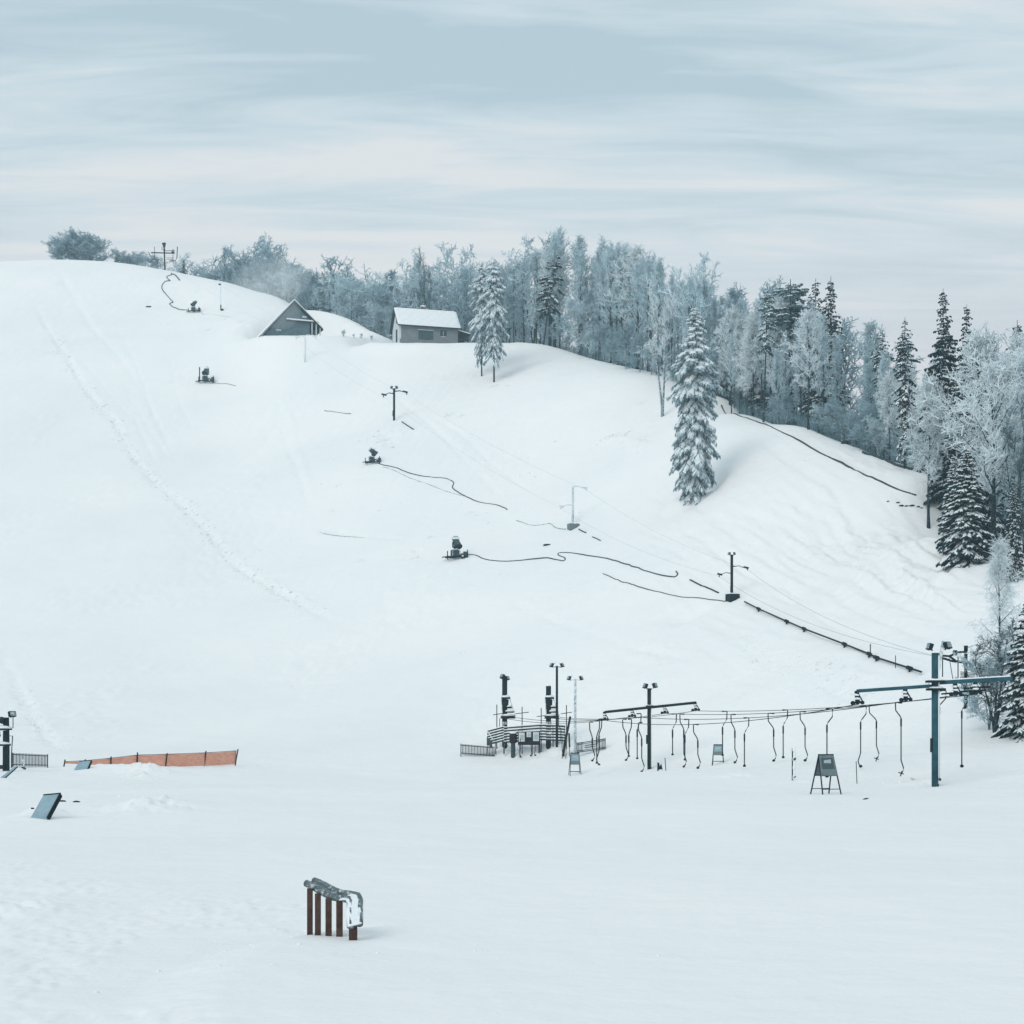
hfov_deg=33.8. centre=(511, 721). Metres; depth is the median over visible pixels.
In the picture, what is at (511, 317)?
deciduous tree
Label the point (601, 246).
deciduous tree
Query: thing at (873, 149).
sky
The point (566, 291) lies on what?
deciduous tree
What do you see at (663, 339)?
deciduous tree
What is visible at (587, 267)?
deciduous tree
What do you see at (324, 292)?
deciduous tree
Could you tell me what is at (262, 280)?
deciduous tree
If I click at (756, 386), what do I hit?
spruce
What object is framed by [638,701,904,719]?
cable
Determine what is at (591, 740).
tow bar
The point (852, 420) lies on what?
bush
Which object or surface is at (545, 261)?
deciduous tree
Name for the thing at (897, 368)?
deciduous tree
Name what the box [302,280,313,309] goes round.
deciduous tree
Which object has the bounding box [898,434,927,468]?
bush
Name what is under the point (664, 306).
deciduous tree
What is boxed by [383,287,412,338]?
deciduous tree
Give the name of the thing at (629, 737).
tow bar
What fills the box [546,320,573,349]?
deciduous tree
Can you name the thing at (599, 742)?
tow bar
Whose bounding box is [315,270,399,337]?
deciduous tree
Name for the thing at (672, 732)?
tow bar
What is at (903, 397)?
spruce
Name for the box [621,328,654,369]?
bush
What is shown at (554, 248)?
deciduous tree
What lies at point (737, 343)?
deciduous tree
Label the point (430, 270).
deciduous tree
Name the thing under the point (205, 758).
net fence
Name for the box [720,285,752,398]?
deciduous tree
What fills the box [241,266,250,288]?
deciduous tree
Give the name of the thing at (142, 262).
bush
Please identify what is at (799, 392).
deciduous tree
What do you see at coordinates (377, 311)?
deciduous tree
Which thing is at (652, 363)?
bush
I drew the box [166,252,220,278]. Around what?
deciduous tree
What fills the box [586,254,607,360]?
deciduous tree
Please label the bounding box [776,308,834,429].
deciduous tree
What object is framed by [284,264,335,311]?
deciduous tree
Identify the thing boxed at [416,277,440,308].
deciduous tree
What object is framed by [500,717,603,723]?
cable
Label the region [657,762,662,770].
stump
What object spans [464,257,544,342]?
deciduous tree
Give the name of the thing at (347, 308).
deciduous tree
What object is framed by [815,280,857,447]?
spruce
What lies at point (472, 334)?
deciduous tree
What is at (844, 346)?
deciduous tree
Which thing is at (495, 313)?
spruce
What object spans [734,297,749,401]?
deciduous tree
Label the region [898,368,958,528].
birch tree
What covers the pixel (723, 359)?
deciduous tree
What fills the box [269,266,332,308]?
deciduous tree
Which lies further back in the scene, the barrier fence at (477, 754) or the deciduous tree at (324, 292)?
the deciduous tree at (324, 292)
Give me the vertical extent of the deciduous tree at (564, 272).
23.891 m
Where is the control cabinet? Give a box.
[509,732,516,757]
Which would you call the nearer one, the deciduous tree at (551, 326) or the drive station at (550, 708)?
the drive station at (550, 708)
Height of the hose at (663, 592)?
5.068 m
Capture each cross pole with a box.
[493,705,502,748]
[515,707,528,724]
[561,705,571,748]
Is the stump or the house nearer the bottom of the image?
the stump
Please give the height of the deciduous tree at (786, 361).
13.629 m
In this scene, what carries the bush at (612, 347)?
on the snow ground at (344, 724)
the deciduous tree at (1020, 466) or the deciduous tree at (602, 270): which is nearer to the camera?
the deciduous tree at (1020, 466)
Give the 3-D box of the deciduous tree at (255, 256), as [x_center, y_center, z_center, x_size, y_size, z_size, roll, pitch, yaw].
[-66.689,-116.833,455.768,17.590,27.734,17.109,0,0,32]
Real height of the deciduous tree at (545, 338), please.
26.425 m
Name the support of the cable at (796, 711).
attached to the lift pylon at (934, 687)
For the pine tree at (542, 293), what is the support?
on the snow ground at (344, 724)
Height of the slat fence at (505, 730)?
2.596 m
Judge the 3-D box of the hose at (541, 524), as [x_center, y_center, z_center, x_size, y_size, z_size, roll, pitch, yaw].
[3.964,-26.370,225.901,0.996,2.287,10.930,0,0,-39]
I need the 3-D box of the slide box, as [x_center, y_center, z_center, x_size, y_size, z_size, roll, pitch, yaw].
[-15.017,2.764,54.166,0.861,0.912,0.972,0,0,0]
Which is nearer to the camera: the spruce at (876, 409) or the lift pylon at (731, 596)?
the lift pylon at (731, 596)
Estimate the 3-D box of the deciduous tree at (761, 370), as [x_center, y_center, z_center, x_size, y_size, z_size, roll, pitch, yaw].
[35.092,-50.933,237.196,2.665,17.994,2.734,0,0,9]
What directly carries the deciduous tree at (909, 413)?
on the snow ground at (344, 724)
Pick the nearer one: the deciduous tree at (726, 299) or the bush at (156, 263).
the deciduous tree at (726, 299)
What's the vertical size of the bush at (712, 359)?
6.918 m
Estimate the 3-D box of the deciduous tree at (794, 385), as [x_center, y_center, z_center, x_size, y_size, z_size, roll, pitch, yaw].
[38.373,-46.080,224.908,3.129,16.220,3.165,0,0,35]
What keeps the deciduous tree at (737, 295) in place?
on the snow ground at (344, 724)
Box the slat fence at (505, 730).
[487,724,565,753]
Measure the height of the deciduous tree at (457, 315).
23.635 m
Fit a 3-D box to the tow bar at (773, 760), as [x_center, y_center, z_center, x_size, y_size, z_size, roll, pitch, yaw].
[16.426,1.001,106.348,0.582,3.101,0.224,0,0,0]
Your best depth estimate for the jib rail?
23.74 m
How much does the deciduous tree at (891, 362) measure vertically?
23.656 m
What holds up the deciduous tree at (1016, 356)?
on the snow ground at (344, 724)
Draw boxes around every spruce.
[180,260,187,273]
[467,262,490,375]
[479,258,509,381]
[666,306,722,505]
[712,325,727,398]
[745,300,782,414]
[748,330,773,423]
[795,278,835,410]
[802,314,850,444]
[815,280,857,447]
[833,343,850,433]
[851,335,898,461]
[870,330,896,460]
[891,320,920,468]
[911,292,960,474]
[923,367,969,521]
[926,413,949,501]
[935,457,964,553]
[936,449,994,570]
[948,306,978,451]
[961,385,1012,553]
[984,406,1023,538]
[990,604,1023,742]
[1002,479,1023,581]
[1006,320,1023,528]
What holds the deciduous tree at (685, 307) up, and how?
on the snow ground at (344, 724)
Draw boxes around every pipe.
[721,405,916,495]
[862,451,921,472]
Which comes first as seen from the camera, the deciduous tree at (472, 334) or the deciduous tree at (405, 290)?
the deciduous tree at (472, 334)
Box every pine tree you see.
[536,253,564,344]
[757,290,778,421]
[765,279,816,415]
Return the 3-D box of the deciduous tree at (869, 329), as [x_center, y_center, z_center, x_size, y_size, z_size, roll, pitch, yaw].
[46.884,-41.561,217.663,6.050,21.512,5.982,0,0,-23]
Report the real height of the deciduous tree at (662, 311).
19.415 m
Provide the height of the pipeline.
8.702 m
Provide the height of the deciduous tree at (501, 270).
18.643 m
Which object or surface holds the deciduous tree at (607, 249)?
on the snow ground at (344, 724)
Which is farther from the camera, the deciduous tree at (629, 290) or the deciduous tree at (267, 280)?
the deciduous tree at (267, 280)
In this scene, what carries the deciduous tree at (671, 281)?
on the snow ground at (344, 724)
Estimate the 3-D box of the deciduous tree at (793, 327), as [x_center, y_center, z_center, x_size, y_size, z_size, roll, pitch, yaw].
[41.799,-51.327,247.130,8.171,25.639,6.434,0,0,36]
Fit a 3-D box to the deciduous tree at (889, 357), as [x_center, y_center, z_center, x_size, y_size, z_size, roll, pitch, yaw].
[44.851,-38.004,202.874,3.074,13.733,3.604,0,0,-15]
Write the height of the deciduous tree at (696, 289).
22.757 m
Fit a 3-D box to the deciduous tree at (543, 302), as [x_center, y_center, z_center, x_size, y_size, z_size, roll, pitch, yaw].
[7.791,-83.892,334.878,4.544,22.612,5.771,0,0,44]
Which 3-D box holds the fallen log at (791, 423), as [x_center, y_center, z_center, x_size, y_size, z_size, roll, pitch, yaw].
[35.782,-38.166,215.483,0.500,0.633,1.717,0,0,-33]
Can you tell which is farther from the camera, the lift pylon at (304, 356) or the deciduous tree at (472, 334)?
the deciduous tree at (472, 334)
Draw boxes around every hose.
[161,273,184,309]
[377,463,506,509]
[384,467,464,496]
[468,552,677,576]
[516,520,565,529]
[603,573,725,601]
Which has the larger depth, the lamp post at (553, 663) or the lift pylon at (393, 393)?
the lift pylon at (393, 393)
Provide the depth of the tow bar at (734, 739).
112.73 m
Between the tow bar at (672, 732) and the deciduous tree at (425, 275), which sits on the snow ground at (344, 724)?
the deciduous tree at (425, 275)
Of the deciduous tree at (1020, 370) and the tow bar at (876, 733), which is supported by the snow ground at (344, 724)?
the deciduous tree at (1020, 370)
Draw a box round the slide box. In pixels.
[31,793,61,819]
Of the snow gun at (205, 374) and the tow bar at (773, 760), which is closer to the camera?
the tow bar at (773, 760)
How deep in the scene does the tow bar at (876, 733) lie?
95.16 m
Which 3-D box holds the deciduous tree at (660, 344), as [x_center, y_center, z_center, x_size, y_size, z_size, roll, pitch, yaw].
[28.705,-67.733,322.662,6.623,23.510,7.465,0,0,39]
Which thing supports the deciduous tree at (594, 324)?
on the snow ground at (344, 724)
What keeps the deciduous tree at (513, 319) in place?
on the snow ground at (344, 724)
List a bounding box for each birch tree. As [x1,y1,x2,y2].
[735,341,750,404]
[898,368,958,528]
[926,407,942,503]
[967,533,1023,657]
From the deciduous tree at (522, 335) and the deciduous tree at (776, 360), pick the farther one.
the deciduous tree at (522, 335)
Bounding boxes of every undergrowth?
[560,338,725,397]
[728,394,920,469]
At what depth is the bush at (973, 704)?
99.19 m
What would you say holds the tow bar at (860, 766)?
hanging from the cable at (796, 711)
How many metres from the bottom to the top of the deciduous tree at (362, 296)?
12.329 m
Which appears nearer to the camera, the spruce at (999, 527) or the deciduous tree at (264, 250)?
the spruce at (999, 527)
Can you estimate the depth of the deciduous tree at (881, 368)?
198.26 m
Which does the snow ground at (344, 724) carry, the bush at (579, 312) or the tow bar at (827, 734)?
the bush at (579, 312)
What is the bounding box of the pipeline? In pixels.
[744,601,921,672]
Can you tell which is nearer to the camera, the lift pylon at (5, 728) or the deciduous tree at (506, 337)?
the lift pylon at (5, 728)
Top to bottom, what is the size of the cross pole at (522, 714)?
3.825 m
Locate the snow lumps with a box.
[8,318,953,993]
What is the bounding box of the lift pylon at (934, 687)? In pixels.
[850,641,1012,786]
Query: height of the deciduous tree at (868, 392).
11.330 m
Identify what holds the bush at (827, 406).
on the snow ground at (344, 724)
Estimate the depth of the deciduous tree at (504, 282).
338.38 m
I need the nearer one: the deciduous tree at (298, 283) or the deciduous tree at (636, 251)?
the deciduous tree at (636, 251)
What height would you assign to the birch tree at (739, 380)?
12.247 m
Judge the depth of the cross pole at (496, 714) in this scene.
147.98 m
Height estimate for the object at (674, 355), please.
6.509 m
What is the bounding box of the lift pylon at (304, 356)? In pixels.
[294,335,316,362]
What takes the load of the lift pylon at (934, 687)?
on the snow ground at (344, 724)
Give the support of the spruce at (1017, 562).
on the snow ground at (344, 724)
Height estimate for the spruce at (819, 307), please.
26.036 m
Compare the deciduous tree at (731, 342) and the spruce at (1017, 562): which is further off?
the deciduous tree at (731, 342)
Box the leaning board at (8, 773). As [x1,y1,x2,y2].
[0,766,17,777]
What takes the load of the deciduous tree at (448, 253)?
on the snow ground at (344, 724)
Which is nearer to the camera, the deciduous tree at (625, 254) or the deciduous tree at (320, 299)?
the deciduous tree at (625, 254)
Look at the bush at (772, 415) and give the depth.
219.31 m
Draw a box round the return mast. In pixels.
[148,242,177,269]
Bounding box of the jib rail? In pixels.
[304,877,362,939]
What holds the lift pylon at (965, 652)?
on the snow ground at (344, 724)
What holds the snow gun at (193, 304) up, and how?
on the snow ground at (344, 724)
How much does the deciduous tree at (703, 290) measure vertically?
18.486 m
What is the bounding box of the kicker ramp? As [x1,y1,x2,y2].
[74,760,91,769]
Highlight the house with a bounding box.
[389,305,470,342]
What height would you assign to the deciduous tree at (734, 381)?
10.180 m
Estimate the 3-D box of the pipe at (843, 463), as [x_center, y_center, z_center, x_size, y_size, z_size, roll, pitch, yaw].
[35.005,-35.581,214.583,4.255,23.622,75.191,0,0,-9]
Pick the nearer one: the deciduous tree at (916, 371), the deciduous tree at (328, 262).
the deciduous tree at (916, 371)
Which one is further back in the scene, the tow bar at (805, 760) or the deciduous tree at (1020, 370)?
the deciduous tree at (1020, 370)
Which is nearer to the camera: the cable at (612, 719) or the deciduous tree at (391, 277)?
the cable at (612, 719)
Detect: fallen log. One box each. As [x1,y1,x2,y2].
[786,421,796,424]
[841,440,851,444]
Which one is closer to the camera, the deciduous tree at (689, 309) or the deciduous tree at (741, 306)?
the deciduous tree at (741, 306)
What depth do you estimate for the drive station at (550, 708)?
145.58 m
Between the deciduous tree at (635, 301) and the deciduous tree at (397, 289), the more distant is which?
the deciduous tree at (397, 289)
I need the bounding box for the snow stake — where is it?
[792,747,795,779]
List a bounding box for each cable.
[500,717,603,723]
[515,717,628,721]
[544,713,663,719]
[560,711,692,718]
[605,704,855,724]
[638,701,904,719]
[665,695,953,714]
[727,694,974,711]
[728,582,931,655]
[747,569,929,654]
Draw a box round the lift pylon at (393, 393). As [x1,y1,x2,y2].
[381,386,407,420]
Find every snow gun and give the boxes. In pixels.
[186,300,200,311]
[196,366,213,382]
[363,447,380,463]
[442,536,467,559]
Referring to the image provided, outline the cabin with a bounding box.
[256,299,322,337]
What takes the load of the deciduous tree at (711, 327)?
on the snow ground at (344, 724)
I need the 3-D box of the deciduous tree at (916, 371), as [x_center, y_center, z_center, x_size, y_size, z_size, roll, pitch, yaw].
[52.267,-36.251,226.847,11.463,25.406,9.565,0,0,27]
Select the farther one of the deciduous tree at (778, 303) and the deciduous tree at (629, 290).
the deciduous tree at (629, 290)
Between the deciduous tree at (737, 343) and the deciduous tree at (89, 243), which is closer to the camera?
the deciduous tree at (737, 343)
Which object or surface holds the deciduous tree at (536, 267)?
on the snow ground at (344, 724)
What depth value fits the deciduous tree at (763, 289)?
239.19 m
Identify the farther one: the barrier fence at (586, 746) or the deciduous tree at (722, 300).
the deciduous tree at (722, 300)
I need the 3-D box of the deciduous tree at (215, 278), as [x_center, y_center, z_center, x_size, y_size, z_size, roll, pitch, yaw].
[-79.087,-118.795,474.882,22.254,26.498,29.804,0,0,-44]
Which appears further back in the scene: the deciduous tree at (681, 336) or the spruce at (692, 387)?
the deciduous tree at (681, 336)
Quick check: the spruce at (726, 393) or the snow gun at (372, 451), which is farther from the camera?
the spruce at (726, 393)
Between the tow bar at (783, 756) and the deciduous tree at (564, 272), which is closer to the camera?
the tow bar at (783, 756)
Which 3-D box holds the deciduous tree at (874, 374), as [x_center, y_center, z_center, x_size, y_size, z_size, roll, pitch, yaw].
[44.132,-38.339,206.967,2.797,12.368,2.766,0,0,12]
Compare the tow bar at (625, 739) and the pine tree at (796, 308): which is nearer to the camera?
the tow bar at (625, 739)
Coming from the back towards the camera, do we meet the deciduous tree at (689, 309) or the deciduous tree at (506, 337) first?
the deciduous tree at (506, 337)
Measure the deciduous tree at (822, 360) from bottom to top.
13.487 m
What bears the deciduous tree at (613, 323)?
on the snow ground at (344, 724)
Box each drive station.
[499,674,515,748]
[544,684,560,748]
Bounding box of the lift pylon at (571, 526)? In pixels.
[559,486,586,530]
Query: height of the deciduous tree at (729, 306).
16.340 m
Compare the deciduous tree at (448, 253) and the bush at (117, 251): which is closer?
the deciduous tree at (448, 253)
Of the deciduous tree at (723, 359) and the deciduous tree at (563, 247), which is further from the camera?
the deciduous tree at (563, 247)
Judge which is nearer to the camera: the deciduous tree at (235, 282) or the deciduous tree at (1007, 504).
the deciduous tree at (1007, 504)
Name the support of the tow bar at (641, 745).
hanging from the cable at (732, 722)
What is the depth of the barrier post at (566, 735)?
143.00 m
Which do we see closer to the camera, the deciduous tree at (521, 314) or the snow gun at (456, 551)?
the snow gun at (456, 551)
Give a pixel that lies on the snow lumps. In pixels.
(324, 608)
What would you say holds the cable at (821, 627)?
attached to the lift pylon at (731, 596)
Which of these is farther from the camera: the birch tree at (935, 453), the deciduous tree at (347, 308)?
the deciduous tree at (347, 308)
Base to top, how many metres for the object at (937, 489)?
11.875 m
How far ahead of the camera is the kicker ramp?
115.20 m
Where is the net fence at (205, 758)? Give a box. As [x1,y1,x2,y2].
[63,749,238,766]
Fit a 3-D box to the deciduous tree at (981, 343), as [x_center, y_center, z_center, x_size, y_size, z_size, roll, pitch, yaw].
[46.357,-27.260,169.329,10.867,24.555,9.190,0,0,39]
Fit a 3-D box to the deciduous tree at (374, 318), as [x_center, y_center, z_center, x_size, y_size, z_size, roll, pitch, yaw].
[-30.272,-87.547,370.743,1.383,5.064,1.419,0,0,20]
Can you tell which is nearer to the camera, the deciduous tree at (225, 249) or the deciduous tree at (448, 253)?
the deciduous tree at (448, 253)
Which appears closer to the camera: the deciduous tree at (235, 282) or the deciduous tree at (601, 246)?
the deciduous tree at (601, 246)
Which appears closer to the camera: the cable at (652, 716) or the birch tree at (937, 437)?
the cable at (652, 716)
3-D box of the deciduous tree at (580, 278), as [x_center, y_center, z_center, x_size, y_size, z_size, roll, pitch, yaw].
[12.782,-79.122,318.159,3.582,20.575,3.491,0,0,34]
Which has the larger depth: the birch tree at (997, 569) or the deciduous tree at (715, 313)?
the deciduous tree at (715, 313)
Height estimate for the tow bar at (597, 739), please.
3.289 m
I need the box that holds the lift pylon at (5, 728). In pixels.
[0,711,16,770]
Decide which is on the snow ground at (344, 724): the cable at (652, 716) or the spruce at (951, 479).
the spruce at (951, 479)
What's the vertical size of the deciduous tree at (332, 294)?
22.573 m
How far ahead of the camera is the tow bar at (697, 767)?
106.52 m
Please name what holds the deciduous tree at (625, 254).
on the snow ground at (344, 724)
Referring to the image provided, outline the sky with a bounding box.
[0,0,1023,415]
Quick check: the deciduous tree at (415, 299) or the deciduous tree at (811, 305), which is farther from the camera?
the deciduous tree at (415, 299)
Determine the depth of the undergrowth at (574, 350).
307.80 m
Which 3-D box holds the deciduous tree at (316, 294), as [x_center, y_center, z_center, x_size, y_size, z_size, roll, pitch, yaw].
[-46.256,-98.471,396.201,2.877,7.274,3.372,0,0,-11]
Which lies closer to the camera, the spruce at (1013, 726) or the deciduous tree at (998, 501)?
the spruce at (1013, 726)
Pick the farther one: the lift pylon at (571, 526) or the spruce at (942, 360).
the lift pylon at (571, 526)
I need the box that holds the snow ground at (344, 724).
[0,260,1023,1023]
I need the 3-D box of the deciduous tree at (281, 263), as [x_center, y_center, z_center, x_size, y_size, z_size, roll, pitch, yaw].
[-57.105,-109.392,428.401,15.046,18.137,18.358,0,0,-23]
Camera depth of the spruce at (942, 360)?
189.74 m
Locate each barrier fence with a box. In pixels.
[12,752,47,767]
[460,743,493,756]
[577,738,605,752]
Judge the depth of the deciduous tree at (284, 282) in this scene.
409.80 m
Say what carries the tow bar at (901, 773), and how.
hanging from the cable at (780, 715)
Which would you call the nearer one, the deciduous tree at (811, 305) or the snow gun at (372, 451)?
the deciduous tree at (811, 305)
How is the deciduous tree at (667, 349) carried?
on the snow ground at (344, 724)
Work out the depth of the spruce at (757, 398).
253.76 m
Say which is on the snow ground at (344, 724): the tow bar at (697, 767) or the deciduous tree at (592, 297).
the deciduous tree at (592, 297)
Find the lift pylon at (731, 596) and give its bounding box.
[717,552,748,601]
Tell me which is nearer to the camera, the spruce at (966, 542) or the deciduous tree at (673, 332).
the spruce at (966, 542)
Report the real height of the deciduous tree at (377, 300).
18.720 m
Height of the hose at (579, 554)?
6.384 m
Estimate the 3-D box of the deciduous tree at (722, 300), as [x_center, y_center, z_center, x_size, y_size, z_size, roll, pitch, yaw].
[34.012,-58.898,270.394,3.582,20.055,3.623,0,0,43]
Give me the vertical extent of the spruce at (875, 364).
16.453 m
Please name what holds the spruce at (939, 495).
on the snow ground at (344, 724)
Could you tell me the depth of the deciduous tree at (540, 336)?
361.17 m
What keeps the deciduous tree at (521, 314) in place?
on the snow ground at (344, 724)
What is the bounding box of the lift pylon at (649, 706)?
[600,683,699,768]
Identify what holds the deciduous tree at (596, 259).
on the snow ground at (344, 724)
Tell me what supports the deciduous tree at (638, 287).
on the snow ground at (344, 724)
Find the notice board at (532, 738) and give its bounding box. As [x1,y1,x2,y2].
[518,730,539,756]
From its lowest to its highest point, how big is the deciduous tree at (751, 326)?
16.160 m
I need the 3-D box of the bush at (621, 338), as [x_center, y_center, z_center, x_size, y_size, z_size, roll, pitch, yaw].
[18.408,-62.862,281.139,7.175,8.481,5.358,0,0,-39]
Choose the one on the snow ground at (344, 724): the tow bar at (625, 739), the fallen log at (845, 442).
the fallen log at (845, 442)
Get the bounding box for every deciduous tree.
[40,235,79,259]
[54,226,101,259]
[75,231,114,260]
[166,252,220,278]
[202,255,252,281]
[213,244,281,295]
[216,246,234,281]
[231,270,240,283]
[233,236,286,289]
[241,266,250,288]
[245,264,258,290]
[247,243,303,300]
[250,231,284,292]
[250,267,295,292]
[254,259,312,300]
[256,271,281,294]
[268,266,299,297]
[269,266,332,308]
[272,272,296,301]
[275,266,312,302]
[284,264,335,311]
[287,258,303,272]
[288,284,318,309]
[289,253,394,317]
[293,273,326,310]
[294,282,301,299]
[299,283,324,310]
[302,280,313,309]
[310,274,366,315]
[311,288,319,310]
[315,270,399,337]
[322,285,334,312]
[328,271,407,337]
[330,283,371,323]
[330,286,371,322]
[348,290,354,319]
[358,300,392,336]
[372,313,376,332]
[376,269,403,339]
[382,273,442,328]
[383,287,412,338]
[385,269,459,336]
[390,255,459,339]
[390,282,402,315]
[396,247,447,308]
[412,245,437,308]
[412,272,424,307]
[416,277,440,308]
[428,242,492,318]
[435,296,474,342]
[438,264,477,332]
[452,267,472,342]
[461,277,514,342]
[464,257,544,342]
[474,256,525,342]
[482,276,517,327]
[500,279,526,342]
[501,231,567,343]
[504,281,517,342]
[506,264,522,337]
[508,275,519,342]
[511,317,545,342]
[517,257,535,338]
[517,264,530,342]
[524,249,545,343]
[529,290,547,344]
[531,318,567,348]
[535,232,572,344]
[536,240,567,347]
[537,241,585,342]
[537,243,552,345]
[540,245,552,345]
[544,232,565,347]
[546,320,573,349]
[554,227,570,348]
[555,245,570,315]
[563,240,598,350]
[568,235,591,353]
[573,250,590,355]
[575,288,601,356]
[584,283,598,356]
[586,254,598,348]
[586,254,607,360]
[588,248,609,360]
[594,233,609,359]
[595,250,609,361]
[596,244,617,362]
[598,242,652,368]
[600,240,617,357]
[605,281,620,354]
[607,241,624,364]
[612,248,630,365]
[612,256,630,365]
[614,258,635,366]
[617,241,638,330]
[622,241,634,363]
[622,262,646,369]
[626,258,648,364]
[627,261,644,368]
[632,257,646,365]
[634,257,657,370]
[635,264,667,360]
[643,252,665,359]
[645,275,678,416]
[646,283,681,369]
[646,314,669,371]
[647,259,669,373]
[654,269,667,368]
[656,322,680,375]
[658,252,722,358]
[663,271,676,364]
[666,287,682,358]
[669,289,682,371]
[675,279,685,350]
[675,281,694,334]
[676,293,697,348]
[678,285,692,338]
[693,283,714,344]
[695,279,714,350]
[697,275,712,355]
[701,283,711,355]
[708,296,722,391]
[709,282,753,398]
[709,297,720,353]
[711,303,745,405]
[715,292,727,396]
[715,299,746,373]
[716,355,725,397]
[718,325,728,398]
[719,297,733,400]
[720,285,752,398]
[726,334,735,413]
[728,330,745,409]
[731,307,768,416]
[732,346,737,407]
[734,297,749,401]
[736,334,762,414]
[740,325,752,414]
[744,279,795,422]
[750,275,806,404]
[751,299,766,329]
[753,297,768,416]
[758,294,799,423]
[770,348,786,423]
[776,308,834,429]
[779,327,794,415]
[779,331,793,414]
[783,284,805,408]
[791,316,811,425]
[793,329,812,406]
[794,372,811,407]
[795,296,822,417]
[802,316,863,430]
[804,315,834,417]
[816,333,832,434]
[826,333,850,435]
[835,327,865,436]
[850,319,898,453]
[850,352,878,433]
[852,348,895,432]
[856,361,878,448]
[860,360,876,452]
[872,349,894,431]
[874,367,898,459]
[877,353,887,457]
[886,334,924,463]
[890,367,922,434]
[890,380,920,437]
[891,366,920,456]
[915,320,1021,528]
[915,396,926,465]
[927,348,945,387]
[942,352,1023,552]
[951,617,1017,732]
[972,343,1023,549]
[974,344,1007,550]
[979,364,1022,537]
[990,392,1023,554]
[996,327,1023,540]
[996,388,1023,510]
[1000,357,1023,552]
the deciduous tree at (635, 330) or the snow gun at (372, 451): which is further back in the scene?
the deciduous tree at (635, 330)
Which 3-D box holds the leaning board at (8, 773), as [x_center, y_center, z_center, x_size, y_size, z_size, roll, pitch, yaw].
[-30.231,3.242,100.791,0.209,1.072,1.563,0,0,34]
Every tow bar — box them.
[589,721,594,761]
[596,719,601,764]
[596,720,599,763]
[622,719,628,760]
[627,719,631,756]
[636,713,641,758]
[638,722,644,771]
[672,713,676,754]
[679,714,686,767]
[684,719,688,760]
[693,725,700,768]
[721,711,727,755]
[730,715,737,762]
[743,717,748,766]
[768,713,776,761]
[782,709,787,757]
[799,712,807,761]
[825,708,832,777]
[858,705,866,767]
[869,704,878,760]
[895,702,903,775]
[938,690,946,780]
[960,694,967,767]
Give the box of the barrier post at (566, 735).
[563,716,570,755]
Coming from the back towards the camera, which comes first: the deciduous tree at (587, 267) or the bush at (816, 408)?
the deciduous tree at (587, 267)
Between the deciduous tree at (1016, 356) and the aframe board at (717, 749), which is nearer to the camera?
the aframe board at (717, 749)
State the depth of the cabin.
351.05 m
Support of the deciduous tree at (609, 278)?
on the snow ground at (344, 724)
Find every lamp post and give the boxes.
[219,284,223,310]
[549,662,564,746]
[567,675,583,752]
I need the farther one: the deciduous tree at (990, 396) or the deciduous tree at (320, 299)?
the deciduous tree at (320, 299)
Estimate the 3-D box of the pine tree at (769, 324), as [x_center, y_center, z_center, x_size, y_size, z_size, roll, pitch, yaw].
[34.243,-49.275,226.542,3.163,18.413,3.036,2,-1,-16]
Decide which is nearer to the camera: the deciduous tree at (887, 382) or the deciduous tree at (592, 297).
the deciduous tree at (887, 382)
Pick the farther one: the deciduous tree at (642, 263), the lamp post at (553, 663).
the deciduous tree at (642, 263)
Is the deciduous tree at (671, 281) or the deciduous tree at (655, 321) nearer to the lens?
the deciduous tree at (671, 281)
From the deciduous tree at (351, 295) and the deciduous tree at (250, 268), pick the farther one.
the deciduous tree at (250, 268)
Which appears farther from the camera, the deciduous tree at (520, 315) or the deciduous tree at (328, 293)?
the deciduous tree at (328, 293)
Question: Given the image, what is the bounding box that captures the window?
[440,330,445,336]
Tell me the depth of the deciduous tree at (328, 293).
394.03 m
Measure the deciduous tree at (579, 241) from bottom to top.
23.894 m
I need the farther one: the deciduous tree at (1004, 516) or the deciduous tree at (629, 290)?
the deciduous tree at (629, 290)
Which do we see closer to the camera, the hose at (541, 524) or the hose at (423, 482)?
the hose at (541, 524)
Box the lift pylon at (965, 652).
[942,644,975,708]
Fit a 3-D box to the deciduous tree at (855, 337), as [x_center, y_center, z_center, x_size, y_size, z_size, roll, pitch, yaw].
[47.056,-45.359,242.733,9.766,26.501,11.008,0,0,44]
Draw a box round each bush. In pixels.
[109,247,142,262]
[117,250,144,265]
[125,251,161,268]
[144,253,171,270]
[548,313,578,348]
[554,292,598,354]
[574,327,598,357]
[588,321,620,361]
[602,338,626,363]
[606,318,641,368]
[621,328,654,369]
[633,340,662,374]
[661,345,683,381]
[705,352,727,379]
[724,378,750,403]
[761,395,792,423]
[766,386,801,423]
[809,404,826,429]
[811,393,853,438]
[825,404,860,440]
[839,410,865,446]
[842,398,897,451]
[861,413,890,454]
[888,430,908,464]
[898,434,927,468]
[952,642,1017,729]
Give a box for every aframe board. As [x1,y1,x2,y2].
[568,753,580,774]
[712,744,723,764]
[810,754,841,794]
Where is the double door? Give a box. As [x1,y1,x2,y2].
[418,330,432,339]
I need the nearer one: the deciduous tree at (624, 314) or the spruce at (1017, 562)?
the spruce at (1017, 562)
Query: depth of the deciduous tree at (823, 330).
218.15 m

